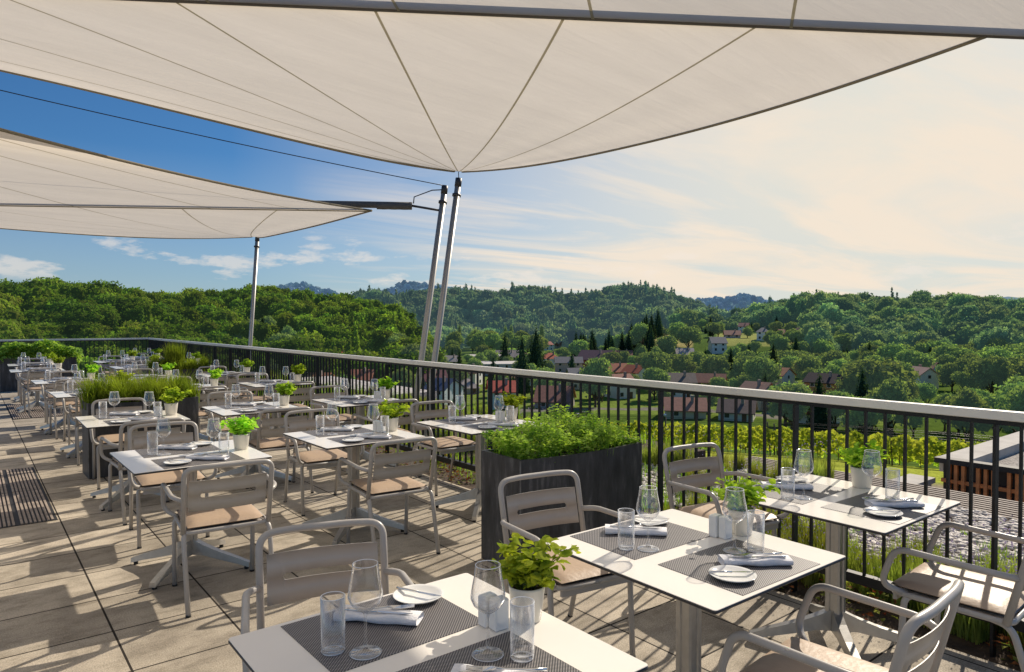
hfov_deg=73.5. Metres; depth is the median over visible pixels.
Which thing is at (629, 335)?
conifer tree
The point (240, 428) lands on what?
potted herb
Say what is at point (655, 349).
broadleaf tree
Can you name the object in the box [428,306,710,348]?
valley edge forest
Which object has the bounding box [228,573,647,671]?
table
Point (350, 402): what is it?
place mat
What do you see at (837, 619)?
table
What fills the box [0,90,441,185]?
stay cable
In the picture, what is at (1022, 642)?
lavender plant
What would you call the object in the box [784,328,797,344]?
broadleaf tree
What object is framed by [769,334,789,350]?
broadleaf tree
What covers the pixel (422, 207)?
boom bracket
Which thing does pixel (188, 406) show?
planter
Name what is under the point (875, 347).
broadleaf tree
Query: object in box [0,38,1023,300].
sky
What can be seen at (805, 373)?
broadleaf tree
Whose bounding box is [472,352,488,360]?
broadleaf tree
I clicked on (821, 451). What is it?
vine row
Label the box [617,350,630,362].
broadleaf tree
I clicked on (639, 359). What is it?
broadleaf tree
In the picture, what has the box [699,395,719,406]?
broadleaf tree
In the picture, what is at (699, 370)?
broadleaf tree
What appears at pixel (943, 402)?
broadleaf tree
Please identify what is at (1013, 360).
broadleaf tree
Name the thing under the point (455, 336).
broadleaf tree
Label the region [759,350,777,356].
broadleaf tree
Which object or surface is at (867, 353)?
broadleaf tree
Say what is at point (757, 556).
knife
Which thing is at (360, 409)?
table
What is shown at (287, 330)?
broadleaf tree
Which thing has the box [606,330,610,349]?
conifer tree
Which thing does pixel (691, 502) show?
lavender plant
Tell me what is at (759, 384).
house
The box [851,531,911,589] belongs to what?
lavender plant
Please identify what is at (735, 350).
broadleaf tree
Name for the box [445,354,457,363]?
house
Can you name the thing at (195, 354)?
potted herb
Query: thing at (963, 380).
broadleaf tree
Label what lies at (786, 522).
lavender plant
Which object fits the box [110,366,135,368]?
table
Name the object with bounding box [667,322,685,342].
broadleaf tree
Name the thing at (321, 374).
house
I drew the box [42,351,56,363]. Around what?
potted herb
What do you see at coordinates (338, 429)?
napkin
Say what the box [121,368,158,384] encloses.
armchair
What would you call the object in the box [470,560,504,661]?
wine glass
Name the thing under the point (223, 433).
tumbler
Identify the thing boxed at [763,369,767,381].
conifer tree
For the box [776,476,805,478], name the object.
butter knife
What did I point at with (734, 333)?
house
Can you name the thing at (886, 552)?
lavender plant
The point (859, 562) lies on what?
lavender plant
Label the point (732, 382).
broadleaf tree
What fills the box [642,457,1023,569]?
pebbles
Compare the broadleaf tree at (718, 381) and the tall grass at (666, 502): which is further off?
the broadleaf tree at (718, 381)
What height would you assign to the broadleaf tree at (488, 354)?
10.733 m
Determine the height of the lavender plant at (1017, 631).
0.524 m
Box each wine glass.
[156,418,170,455]
[206,418,220,454]
[326,403,337,434]
[348,559,382,659]
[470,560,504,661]
[636,485,659,551]
[722,487,746,553]
[794,449,813,499]
[861,450,881,500]
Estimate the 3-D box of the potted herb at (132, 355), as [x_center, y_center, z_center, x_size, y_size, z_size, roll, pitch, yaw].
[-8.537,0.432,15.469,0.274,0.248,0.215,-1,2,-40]
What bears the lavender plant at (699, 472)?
in the garden bed
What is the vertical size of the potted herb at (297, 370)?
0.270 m
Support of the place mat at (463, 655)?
on the table at (276, 648)
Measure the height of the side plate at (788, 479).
0.014 m
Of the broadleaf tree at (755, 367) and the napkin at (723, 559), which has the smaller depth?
the napkin at (723, 559)
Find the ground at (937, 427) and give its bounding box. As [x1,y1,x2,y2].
[119,288,1018,488]
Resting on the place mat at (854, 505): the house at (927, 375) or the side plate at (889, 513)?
the side plate at (889, 513)
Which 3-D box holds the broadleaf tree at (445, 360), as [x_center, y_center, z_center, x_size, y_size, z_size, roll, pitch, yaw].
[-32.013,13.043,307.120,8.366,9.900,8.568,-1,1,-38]
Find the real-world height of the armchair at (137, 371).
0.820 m
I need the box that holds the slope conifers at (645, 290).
[591,279,675,318]
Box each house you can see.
[305,370,334,376]
[351,367,373,381]
[421,369,447,388]
[424,376,463,404]
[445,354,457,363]
[461,378,479,393]
[467,363,482,384]
[485,378,515,409]
[495,349,518,359]
[533,384,576,408]
[543,341,553,349]
[543,351,557,367]
[554,342,563,346]
[554,355,583,372]
[565,366,583,389]
[577,349,612,366]
[604,372,635,398]
[608,362,626,373]
[615,349,632,355]
[620,363,645,379]
[664,395,707,418]
[667,371,697,396]
[674,347,693,354]
[695,372,726,384]
[707,337,727,353]
[716,398,757,421]
[723,329,741,337]
[737,322,749,332]
[739,380,772,410]
[756,326,767,339]
[772,366,796,383]
[799,390,842,423]
[802,371,843,391]
[912,364,938,388]
[931,362,939,379]
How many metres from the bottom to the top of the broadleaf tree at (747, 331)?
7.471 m
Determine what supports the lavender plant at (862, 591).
in the garden bed
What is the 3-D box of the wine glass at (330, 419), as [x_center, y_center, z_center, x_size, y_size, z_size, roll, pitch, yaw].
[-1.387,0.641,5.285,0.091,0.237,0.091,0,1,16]
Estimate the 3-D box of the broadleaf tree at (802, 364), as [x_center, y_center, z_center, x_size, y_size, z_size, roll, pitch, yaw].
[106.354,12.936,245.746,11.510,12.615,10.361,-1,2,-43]
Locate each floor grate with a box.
[0,467,57,527]
[6,402,62,419]
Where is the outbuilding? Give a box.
[934,432,1023,501]
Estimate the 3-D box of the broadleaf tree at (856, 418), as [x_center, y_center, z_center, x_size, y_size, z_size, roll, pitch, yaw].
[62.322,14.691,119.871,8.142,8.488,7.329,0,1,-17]
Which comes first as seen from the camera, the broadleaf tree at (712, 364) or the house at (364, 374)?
the house at (364, 374)
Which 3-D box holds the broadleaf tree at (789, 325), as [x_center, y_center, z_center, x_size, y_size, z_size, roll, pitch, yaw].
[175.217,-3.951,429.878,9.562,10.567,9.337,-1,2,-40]
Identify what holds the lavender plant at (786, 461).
in the garden bed
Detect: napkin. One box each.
[109,412,139,414]
[128,417,157,420]
[157,445,197,449]
[185,454,229,459]
[230,403,256,405]
[253,407,279,409]
[258,380,276,381]
[320,427,353,430]
[333,604,423,625]
[337,396,359,398]
[356,434,391,438]
[362,399,383,401]
[448,416,476,419]
[451,663,530,671]
[488,422,518,425]
[605,524,666,535]
[718,554,793,565]
[760,481,812,489]
[864,500,924,507]
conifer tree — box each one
[457,348,462,363]
[485,353,495,387]
[497,330,510,360]
[511,332,534,395]
[526,325,546,367]
[567,351,575,367]
[589,327,597,349]
[592,336,596,349]
[602,338,608,349]
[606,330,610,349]
[610,335,615,346]
[618,331,625,349]
[624,334,633,355]
[626,330,633,350]
[642,319,655,348]
[647,325,654,351]
[649,314,656,338]
[654,308,664,335]
[656,316,664,336]
[727,347,733,371]
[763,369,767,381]
[769,340,779,364]
[792,335,800,350]
[804,373,833,431]
[849,366,878,432]
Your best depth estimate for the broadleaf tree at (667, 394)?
198.89 m
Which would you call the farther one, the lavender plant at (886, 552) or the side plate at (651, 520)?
the lavender plant at (886, 552)
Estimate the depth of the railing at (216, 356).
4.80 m
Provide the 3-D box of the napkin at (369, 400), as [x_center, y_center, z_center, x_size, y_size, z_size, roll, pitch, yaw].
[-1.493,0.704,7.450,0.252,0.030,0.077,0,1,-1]
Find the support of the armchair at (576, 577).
on the paving
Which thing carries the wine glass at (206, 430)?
on the place mat at (233, 457)
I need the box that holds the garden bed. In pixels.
[89,375,1023,671]
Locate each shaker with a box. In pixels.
[156,406,162,415]
[373,420,378,431]
[376,391,380,398]
[376,421,382,431]
[478,591,496,627]
[489,595,508,631]
[495,410,500,420]
[499,411,504,420]
[709,513,721,537]
[718,515,731,539]
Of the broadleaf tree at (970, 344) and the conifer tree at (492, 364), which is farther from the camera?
the broadleaf tree at (970, 344)
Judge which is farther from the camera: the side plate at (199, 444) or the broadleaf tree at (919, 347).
the broadleaf tree at (919, 347)
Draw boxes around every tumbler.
[147,431,157,454]
[218,432,228,454]
[320,591,344,655]
[510,596,534,662]
[618,508,634,550]
[747,510,764,552]
[781,467,794,499]
[885,468,899,498]
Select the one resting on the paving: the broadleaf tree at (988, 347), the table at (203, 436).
the table at (203, 436)
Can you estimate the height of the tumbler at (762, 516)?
0.147 m
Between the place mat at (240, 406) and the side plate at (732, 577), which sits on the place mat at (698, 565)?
the side plate at (732, 577)
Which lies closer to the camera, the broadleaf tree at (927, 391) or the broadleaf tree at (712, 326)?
the broadleaf tree at (927, 391)
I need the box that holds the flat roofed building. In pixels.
[481,361,516,375]
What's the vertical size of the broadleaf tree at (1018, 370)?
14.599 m
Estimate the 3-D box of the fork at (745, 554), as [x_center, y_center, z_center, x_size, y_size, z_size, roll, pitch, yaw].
[0.883,0.786,2.469,0.195,0.012,0.023,0,1,-11]
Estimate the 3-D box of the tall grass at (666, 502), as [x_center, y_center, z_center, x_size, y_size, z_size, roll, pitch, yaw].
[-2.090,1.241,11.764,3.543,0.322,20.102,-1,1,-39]
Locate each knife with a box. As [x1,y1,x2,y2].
[345,608,412,614]
[396,586,440,595]
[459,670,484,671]
[610,525,656,528]
[635,516,669,518]
[707,571,755,572]
[727,556,785,557]
[766,482,803,483]
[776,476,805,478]
[863,509,900,510]
[874,500,917,501]
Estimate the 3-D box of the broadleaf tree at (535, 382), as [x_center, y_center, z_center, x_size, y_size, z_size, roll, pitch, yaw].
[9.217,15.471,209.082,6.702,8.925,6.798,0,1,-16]
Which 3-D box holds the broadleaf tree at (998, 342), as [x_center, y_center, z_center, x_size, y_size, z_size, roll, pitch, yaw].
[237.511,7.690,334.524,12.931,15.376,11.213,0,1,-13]
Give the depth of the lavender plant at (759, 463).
7.30 m
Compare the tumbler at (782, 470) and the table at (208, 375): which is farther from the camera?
the table at (208, 375)
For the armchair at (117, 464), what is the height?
0.820 m
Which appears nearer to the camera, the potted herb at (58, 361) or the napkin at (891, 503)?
the napkin at (891, 503)
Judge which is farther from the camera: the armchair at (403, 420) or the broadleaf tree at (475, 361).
the broadleaf tree at (475, 361)
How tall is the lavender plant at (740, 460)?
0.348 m
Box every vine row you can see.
[530,416,992,464]
[605,419,992,466]
[626,421,984,463]
[657,424,976,463]
[699,446,938,466]
[711,427,931,464]
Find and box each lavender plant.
[401,384,411,405]
[435,393,452,418]
[435,413,458,437]
[461,403,475,416]
[462,412,475,451]
[473,391,487,414]
[519,403,544,421]
[641,437,657,464]
[647,425,680,465]
[652,490,680,510]
[674,422,705,460]
[678,443,713,475]
[685,474,711,505]
[700,434,738,466]
[724,446,741,477]
[729,443,747,469]
[743,449,767,473]
[744,456,762,475]
[757,506,786,531]
[759,509,806,544]
[760,517,820,580]
[761,444,803,478]
[766,439,804,474]
[766,512,803,538]
[767,510,802,536]
[781,519,806,543]
[781,519,824,587]
[790,438,835,476]
[798,518,825,549]
[799,516,825,537]
[808,439,839,478]
[815,532,871,582]
[819,527,877,560]
[822,546,857,598]
[848,528,901,586]
[848,532,876,556]
[850,538,899,591]
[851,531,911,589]
[851,543,900,606]
[856,532,911,568]
[858,535,912,579]
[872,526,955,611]
[879,527,940,571]
[880,518,943,567]
[887,516,959,558]
[900,515,982,569]
[909,559,951,629]
[927,542,1009,617]
[936,545,1014,633]
[940,520,1023,581]
[950,561,989,644]
[963,542,1013,634]
[967,515,1017,572]
[1001,549,1023,647]
[1004,555,1023,654]
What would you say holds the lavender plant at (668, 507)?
in the garden bed
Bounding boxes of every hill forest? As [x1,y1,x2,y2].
[0,275,447,388]
[276,280,773,310]
[351,280,785,335]
[668,289,1023,352]
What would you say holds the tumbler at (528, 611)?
on the place mat at (463, 655)
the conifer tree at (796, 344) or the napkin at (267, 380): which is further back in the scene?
the conifer tree at (796, 344)
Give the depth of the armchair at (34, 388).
11.84 m
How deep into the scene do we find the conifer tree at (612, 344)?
417.45 m
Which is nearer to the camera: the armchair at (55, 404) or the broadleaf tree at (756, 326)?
the armchair at (55, 404)
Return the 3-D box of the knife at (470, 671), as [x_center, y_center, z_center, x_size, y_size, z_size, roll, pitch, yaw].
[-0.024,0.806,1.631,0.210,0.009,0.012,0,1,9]
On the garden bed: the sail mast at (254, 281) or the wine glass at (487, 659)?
the sail mast at (254, 281)
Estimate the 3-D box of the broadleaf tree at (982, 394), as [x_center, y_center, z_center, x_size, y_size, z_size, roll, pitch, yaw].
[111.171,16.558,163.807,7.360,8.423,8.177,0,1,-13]
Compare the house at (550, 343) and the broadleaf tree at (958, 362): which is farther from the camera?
the house at (550, 343)
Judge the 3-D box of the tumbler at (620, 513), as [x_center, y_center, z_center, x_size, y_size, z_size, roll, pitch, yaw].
[0.438,0.740,2.627,0.065,0.147,0.065,-1,1,-28]
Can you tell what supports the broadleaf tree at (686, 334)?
on the ground at (937, 427)
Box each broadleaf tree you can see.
[260,315,276,325]
[264,332,291,344]
[281,325,297,335]
[384,335,402,343]
[389,371,415,385]
[392,332,406,339]
[392,367,415,387]
[397,342,437,361]
[439,356,448,369]
[444,339,459,349]
[445,331,461,343]
[445,344,461,354]
[450,370,468,380]
[463,354,472,360]
[465,329,481,341]
[466,357,482,365]
[470,332,486,349]
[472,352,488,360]
[476,345,490,352]
[482,350,498,360]
[483,331,496,347]
[484,332,500,350]
[493,375,511,379]
[494,339,506,349]
[500,331,514,345]
[500,355,513,360]
[510,335,527,349]
[514,329,528,335]
[526,335,545,351]
[528,363,535,369]
[533,379,551,389]
[535,366,554,371]
[543,360,554,368]
[544,338,549,348]
[554,347,569,354]
[558,353,567,356]
[567,339,589,356]
[579,355,613,407]
[593,387,606,401]
[600,351,622,362]
[607,346,618,351]
[612,334,625,348]
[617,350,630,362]
[625,333,637,349]
[626,355,637,364]
[630,322,648,344]
[634,352,645,362]
[635,345,646,356]
[637,354,645,364]
[640,351,671,372]
[642,367,670,399]
[651,346,661,353]
[655,334,677,353]
[656,391,670,397]
[666,354,679,371]
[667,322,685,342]
[667,353,699,372]
[676,326,701,346]
[688,350,702,355]
[689,352,707,366]
[695,366,704,372]
[697,319,708,331]
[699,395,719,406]
[700,354,731,373]
[705,322,720,336]
[708,377,729,386]
[712,322,724,336]
[719,353,733,360]
[719,367,729,379]
[723,345,741,355]
[727,354,757,380]
[728,377,738,387]
[732,350,758,359]
[735,343,746,351]
[737,373,755,386]
[741,356,775,381]
[742,327,753,337]
[746,341,761,353]
[753,323,760,330]
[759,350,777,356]
[762,330,777,346]
[763,357,782,383]
[768,321,782,330]
[768,380,812,426]
[768,383,809,430]
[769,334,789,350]
[777,349,805,357]
[779,355,800,369]
[783,321,798,330]
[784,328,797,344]
[788,330,804,341]
[790,340,809,351]
[791,354,822,373]
[795,370,803,383]
[797,350,814,356]
[800,367,816,379]
[808,339,832,352]
[813,338,835,354]
[814,368,829,372]
[818,350,847,368]
[823,389,859,430]
[824,351,852,361]
[824,358,848,367]
[825,363,840,373]
[833,333,854,351]
[833,356,920,428]
[839,396,894,432]
[840,358,874,373]
[848,349,859,359]
[856,344,880,359]
[857,349,876,359]
[859,339,885,349]
[864,354,883,360]
[865,375,913,436]
[866,371,921,432]
[875,341,910,360]
[892,360,918,381]
[893,350,936,367]
[899,398,925,436]
[914,342,927,353]
[916,338,937,352]
[917,381,937,403]
[923,340,949,350]
[931,392,953,429]
[932,344,966,361]
[935,364,942,384]
[936,353,956,364]
[938,362,962,390]
[938,394,959,437]
[946,386,993,442]
[951,371,977,388]
[953,357,976,372]
[954,346,976,353]
[959,352,980,359]
[962,341,974,346]
[963,354,1013,396]
[969,388,993,398]
[975,380,994,390]
[978,343,1008,358]
[980,347,1014,357]
[982,395,1001,431]
[984,336,1009,349]
[991,380,1023,432]
[997,403,1017,432]
[998,356,1023,382]
[1000,384,1023,430]
[1001,343,1022,350]
[1003,373,1023,385]
[1006,359,1023,380]
[1007,353,1023,359]
[1011,346,1023,356]
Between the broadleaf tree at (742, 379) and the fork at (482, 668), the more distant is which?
the broadleaf tree at (742, 379)
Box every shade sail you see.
[0,0,1023,172]
[0,128,411,238]
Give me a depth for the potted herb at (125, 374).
8.62 m
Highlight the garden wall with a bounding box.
[891,474,935,486]
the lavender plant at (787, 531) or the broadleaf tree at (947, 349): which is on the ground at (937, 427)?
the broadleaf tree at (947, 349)
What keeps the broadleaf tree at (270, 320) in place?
on the ground at (937, 427)
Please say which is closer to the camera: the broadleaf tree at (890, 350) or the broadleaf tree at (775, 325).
the broadleaf tree at (890, 350)
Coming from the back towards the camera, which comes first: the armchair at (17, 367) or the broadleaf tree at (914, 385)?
the broadleaf tree at (914, 385)
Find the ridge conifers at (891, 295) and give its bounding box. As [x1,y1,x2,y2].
[763,287,927,315]
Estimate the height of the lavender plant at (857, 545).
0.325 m
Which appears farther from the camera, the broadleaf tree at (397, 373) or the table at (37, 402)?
the broadleaf tree at (397, 373)
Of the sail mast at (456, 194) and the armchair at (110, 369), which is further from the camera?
the armchair at (110, 369)
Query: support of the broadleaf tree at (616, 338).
on the ground at (937, 427)
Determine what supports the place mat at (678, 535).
on the table at (694, 597)
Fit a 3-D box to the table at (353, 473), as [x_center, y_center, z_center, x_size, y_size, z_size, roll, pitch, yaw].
[-1.225,1.133,5.300,0.800,0.740,0.820,-1,1,-39]
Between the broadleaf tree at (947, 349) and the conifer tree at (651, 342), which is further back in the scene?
the conifer tree at (651, 342)
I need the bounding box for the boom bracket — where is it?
[412,189,440,210]
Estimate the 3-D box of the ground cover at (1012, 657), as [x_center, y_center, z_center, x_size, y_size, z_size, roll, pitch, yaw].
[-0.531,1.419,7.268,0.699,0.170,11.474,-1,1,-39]
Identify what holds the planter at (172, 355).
on the paving
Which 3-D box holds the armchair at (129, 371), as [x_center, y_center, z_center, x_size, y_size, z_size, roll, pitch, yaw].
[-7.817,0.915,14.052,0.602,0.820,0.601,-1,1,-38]
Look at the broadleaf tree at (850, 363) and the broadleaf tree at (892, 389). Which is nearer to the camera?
the broadleaf tree at (892, 389)
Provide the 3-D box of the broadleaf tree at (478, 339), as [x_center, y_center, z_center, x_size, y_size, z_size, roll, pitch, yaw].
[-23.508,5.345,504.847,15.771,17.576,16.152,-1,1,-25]
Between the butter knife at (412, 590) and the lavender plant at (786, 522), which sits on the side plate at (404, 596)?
the butter knife at (412, 590)
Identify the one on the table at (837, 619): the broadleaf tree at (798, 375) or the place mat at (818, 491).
the place mat at (818, 491)
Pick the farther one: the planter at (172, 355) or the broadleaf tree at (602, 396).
the broadleaf tree at (602, 396)
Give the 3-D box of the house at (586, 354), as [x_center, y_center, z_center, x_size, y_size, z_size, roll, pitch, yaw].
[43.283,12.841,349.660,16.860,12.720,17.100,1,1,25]
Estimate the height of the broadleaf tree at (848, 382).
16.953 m
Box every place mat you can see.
[94,412,153,419]
[104,416,164,424]
[136,444,220,457]
[152,451,244,468]
[217,403,271,408]
[232,407,281,413]
[249,381,284,383]
[281,594,478,671]
[302,427,372,436]
[327,396,372,401]
[327,432,403,444]
[344,401,376,404]
[397,631,580,671]
[431,417,495,424]
[463,421,523,430]
[570,520,709,559]
[658,539,819,595]
[755,479,845,504]
[821,492,943,524]
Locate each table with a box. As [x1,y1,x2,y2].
[7,363,53,401]
[9,368,64,412]
[31,378,94,434]
[49,391,81,457]
[75,410,189,510]
[92,361,138,373]
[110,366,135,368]
[110,440,271,589]
[195,384,228,440]
[196,372,256,421]
[201,401,297,481]
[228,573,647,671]
[237,380,312,428]
[283,424,424,544]
[312,395,407,472]
[417,414,541,521]
[546,509,845,671]
[719,473,960,658]
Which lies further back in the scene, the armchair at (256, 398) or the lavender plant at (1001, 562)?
the armchair at (256, 398)
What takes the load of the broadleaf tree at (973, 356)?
on the ground at (937, 427)
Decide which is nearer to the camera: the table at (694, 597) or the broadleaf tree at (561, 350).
the table at (694, 597)
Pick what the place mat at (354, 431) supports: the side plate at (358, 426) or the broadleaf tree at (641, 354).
the side plate at (358, 426)
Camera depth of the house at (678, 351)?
354.72 m
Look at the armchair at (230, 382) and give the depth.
10.79 m
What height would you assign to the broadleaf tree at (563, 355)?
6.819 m
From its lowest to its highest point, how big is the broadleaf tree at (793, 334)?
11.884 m
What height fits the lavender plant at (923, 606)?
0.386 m
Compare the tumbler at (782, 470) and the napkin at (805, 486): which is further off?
the napkin at (805, 486)
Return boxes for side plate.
[110,420,130,422]
[134,410,152,412]
[163,459,191,464]
[190,441,212,445]
[240,409,256,411]
[342,437,363,441]
[345,424,362,427]
[393,584,442,604]
[478,425,495,428]
[635,514,668,524]
[709,565,756,582]
[777,475,807,482]
[864,506,902,516]
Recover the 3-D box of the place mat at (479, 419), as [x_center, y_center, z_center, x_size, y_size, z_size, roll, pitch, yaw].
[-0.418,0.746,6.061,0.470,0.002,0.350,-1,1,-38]
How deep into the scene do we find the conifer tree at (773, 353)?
263.30 m
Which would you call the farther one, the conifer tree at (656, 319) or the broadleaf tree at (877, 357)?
the conifer tree at (656, 319)
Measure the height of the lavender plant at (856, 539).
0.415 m
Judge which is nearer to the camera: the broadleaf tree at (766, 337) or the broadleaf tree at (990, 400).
the broadleaf tree at (990, 400)
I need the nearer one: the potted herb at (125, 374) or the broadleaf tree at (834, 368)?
the potted herb at (125, 374)
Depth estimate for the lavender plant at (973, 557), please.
3.70 m
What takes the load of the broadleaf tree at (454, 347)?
on the ground at (937, 427)
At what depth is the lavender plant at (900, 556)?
4.08 m
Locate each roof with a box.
[302,376,436,399]
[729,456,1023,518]
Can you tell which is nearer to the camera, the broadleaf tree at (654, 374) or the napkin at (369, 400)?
the napkin at (369, 400)
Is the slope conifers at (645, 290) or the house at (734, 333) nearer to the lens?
the house at (734, 333)
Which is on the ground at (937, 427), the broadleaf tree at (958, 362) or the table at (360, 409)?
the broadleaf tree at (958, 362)
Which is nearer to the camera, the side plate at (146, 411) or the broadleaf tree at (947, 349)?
the side plate at (146, 411)
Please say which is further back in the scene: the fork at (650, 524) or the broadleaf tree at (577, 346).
the broadleaf tree at (577, 346)
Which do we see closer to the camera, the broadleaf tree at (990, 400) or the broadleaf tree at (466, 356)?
the broadleaf tree at (990, 400)
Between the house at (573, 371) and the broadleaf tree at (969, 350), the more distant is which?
the broadleaf tree at (969, 350)
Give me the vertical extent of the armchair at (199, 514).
0.820 m
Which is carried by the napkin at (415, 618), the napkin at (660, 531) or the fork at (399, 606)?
the fork at (399, 606)
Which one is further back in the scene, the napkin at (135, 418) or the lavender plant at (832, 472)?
the lavender plant at (832, 472)
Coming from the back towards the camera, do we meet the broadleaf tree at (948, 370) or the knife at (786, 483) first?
the broadleaf tree at (948, 370)
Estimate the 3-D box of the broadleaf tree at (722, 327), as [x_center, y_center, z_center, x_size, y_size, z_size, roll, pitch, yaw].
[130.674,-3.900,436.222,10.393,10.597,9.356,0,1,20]
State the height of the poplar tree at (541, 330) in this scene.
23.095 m
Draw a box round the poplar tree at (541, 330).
[539,324,544,336]
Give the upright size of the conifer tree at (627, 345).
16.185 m
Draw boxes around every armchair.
[15,358,45,395]
[17,362,52,405]
[19,368,61,415]
[41,371,81,423]
[44,378,91,438]
[62,379,102,444]
[68,392,82,465]
[89,397,158,489]
[97,356,121,379]
[99,417,185,525]
[104,359,135,380]
[113,360,141,374]
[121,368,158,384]
[126,353,147,373]
[127,421,217,548]
[131,365,147,373]
[136,356,162,364]
[157,376,204,432]
[160,459,276,617]
[196,385,227,441]
[197,366,236,401]
[205,390,268,472]
[215,372,258,421]
[236,373,280,419]
[241,518,413,671]
[246,406,313,492]
[263,381,314,437]
[283,408,363,515]
[309,385,369,450]
[337,436,440,565]
[351,399,420,477]
[409,400,475,495]
[498,470,635,657]
[662,442,789,590]
[718,579,964,671]
[880,522,1023,671]
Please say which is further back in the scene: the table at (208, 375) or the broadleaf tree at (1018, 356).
the broadleaf tree at (1018, 356)
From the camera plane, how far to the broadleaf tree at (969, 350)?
284.68 m
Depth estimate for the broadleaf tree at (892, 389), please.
127.44 m
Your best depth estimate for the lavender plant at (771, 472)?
6.69 m
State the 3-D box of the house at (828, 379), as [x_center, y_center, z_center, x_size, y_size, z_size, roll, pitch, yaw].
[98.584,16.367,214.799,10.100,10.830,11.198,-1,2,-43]
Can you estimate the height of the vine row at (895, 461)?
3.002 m
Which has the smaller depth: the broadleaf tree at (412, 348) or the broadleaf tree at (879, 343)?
the broadleaf tree at (412, 348)
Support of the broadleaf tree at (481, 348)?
on the ground at (937, 427)
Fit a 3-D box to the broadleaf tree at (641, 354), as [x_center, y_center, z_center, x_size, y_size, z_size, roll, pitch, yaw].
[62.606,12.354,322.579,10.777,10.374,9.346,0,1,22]
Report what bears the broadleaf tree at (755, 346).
on the ground at (937, 427)
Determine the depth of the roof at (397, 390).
19.57 m
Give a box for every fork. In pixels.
[347,604,414,610]
[466,665,546,671]
[613,523,659,526]
[731,552,781,555]
[877,498,913,500]
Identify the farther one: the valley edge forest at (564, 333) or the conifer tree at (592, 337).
the valley edge forest at (564, 333)
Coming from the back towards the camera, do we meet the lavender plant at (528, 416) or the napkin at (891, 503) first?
the lavender plant at (528, 416)
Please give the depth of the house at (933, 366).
276.01 m
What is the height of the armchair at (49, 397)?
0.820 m
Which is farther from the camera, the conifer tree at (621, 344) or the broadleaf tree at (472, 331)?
the broadleaf tree at (472, 331)
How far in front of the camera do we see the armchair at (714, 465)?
4.31 m
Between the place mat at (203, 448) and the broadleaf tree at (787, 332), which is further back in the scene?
the broadleaf tree at (787, 332)
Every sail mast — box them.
[248,237,259,359]
[410,185,447,446]
[421,177,461,460]
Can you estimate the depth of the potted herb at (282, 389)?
7.14 m
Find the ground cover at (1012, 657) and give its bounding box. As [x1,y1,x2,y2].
[262,413,1023,664]
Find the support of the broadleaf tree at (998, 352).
on the ground at (937, 427)
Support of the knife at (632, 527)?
on the napkin at (660, 531)
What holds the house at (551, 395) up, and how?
on the ground at (937, 427)
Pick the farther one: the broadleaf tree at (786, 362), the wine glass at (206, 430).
the broadleaf tree at (786, 362)
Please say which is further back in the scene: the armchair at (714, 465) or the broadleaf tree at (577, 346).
the broadleaf tree at (577, 346)
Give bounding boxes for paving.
[0,384,1019,671]
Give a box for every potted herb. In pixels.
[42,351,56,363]
[47,356,65,368]
[85,364,100,378]
[104,370,134,380]
[127,350,139,358]
[147,354,159,359]
[151,348,162,355]
[159,386,191,415]
[160,362,175,374]
[190,352,204,360]
[208,368,223,385]
[212,414,259,449]
[237,359,254,371]
[274,381,297,405]
[291,363,305,381]
[373,399,410,431]
[375,376,398,398]
[491,532,580,624]
[496,391,526,420]
[714,476,779,535]
[838,440,888,488]
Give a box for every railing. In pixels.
[0,338,147,377]
[148,338,1023,657]
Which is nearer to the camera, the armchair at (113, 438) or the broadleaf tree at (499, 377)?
the armchair at (113, 438)
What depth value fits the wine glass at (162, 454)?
4.49 m
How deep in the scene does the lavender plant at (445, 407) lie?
11.17 m
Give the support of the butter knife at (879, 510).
on the side plate at (889, 513)
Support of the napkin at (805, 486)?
on the place mat at (818, 491)
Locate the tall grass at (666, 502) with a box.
[220,373,1009,642]
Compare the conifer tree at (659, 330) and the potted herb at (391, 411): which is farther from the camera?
the conifer tree at (659, 330)
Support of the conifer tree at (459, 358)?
on the ground at (937, 427)
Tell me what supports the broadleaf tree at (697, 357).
on the ground at (937, 427)
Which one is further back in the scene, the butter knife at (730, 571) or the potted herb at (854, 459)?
the potted herb at (854, 459)
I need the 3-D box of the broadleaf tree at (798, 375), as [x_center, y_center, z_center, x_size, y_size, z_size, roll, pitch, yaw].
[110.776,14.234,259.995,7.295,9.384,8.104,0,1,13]
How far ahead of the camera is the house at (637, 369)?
255.65 m
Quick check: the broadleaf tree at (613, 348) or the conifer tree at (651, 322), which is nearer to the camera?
the broadleaf tree at (613, 348)
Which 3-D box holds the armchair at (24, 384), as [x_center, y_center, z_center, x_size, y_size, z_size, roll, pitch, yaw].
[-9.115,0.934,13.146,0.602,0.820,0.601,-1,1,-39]
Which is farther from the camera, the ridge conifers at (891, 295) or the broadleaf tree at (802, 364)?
the ridge conifers at (891, 295)
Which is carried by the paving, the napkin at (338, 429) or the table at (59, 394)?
the table at (59, 394)
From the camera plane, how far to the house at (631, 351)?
373.93 m
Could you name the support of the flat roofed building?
on the ground at (937, 427)
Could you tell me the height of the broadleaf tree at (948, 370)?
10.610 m
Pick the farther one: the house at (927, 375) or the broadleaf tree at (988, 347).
the broadleaf tree at (988, 347)
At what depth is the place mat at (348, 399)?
7.79 m
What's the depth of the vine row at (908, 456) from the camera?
43.85 m
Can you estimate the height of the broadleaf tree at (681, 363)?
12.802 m
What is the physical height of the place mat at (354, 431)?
0.002 m
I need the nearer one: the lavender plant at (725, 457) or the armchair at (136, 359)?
the lavender plant at (725, 457)
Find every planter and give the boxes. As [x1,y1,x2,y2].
[0,339,83,391]
[63,361,207,478]
[142,340,211,409]
[480,403,641,566]

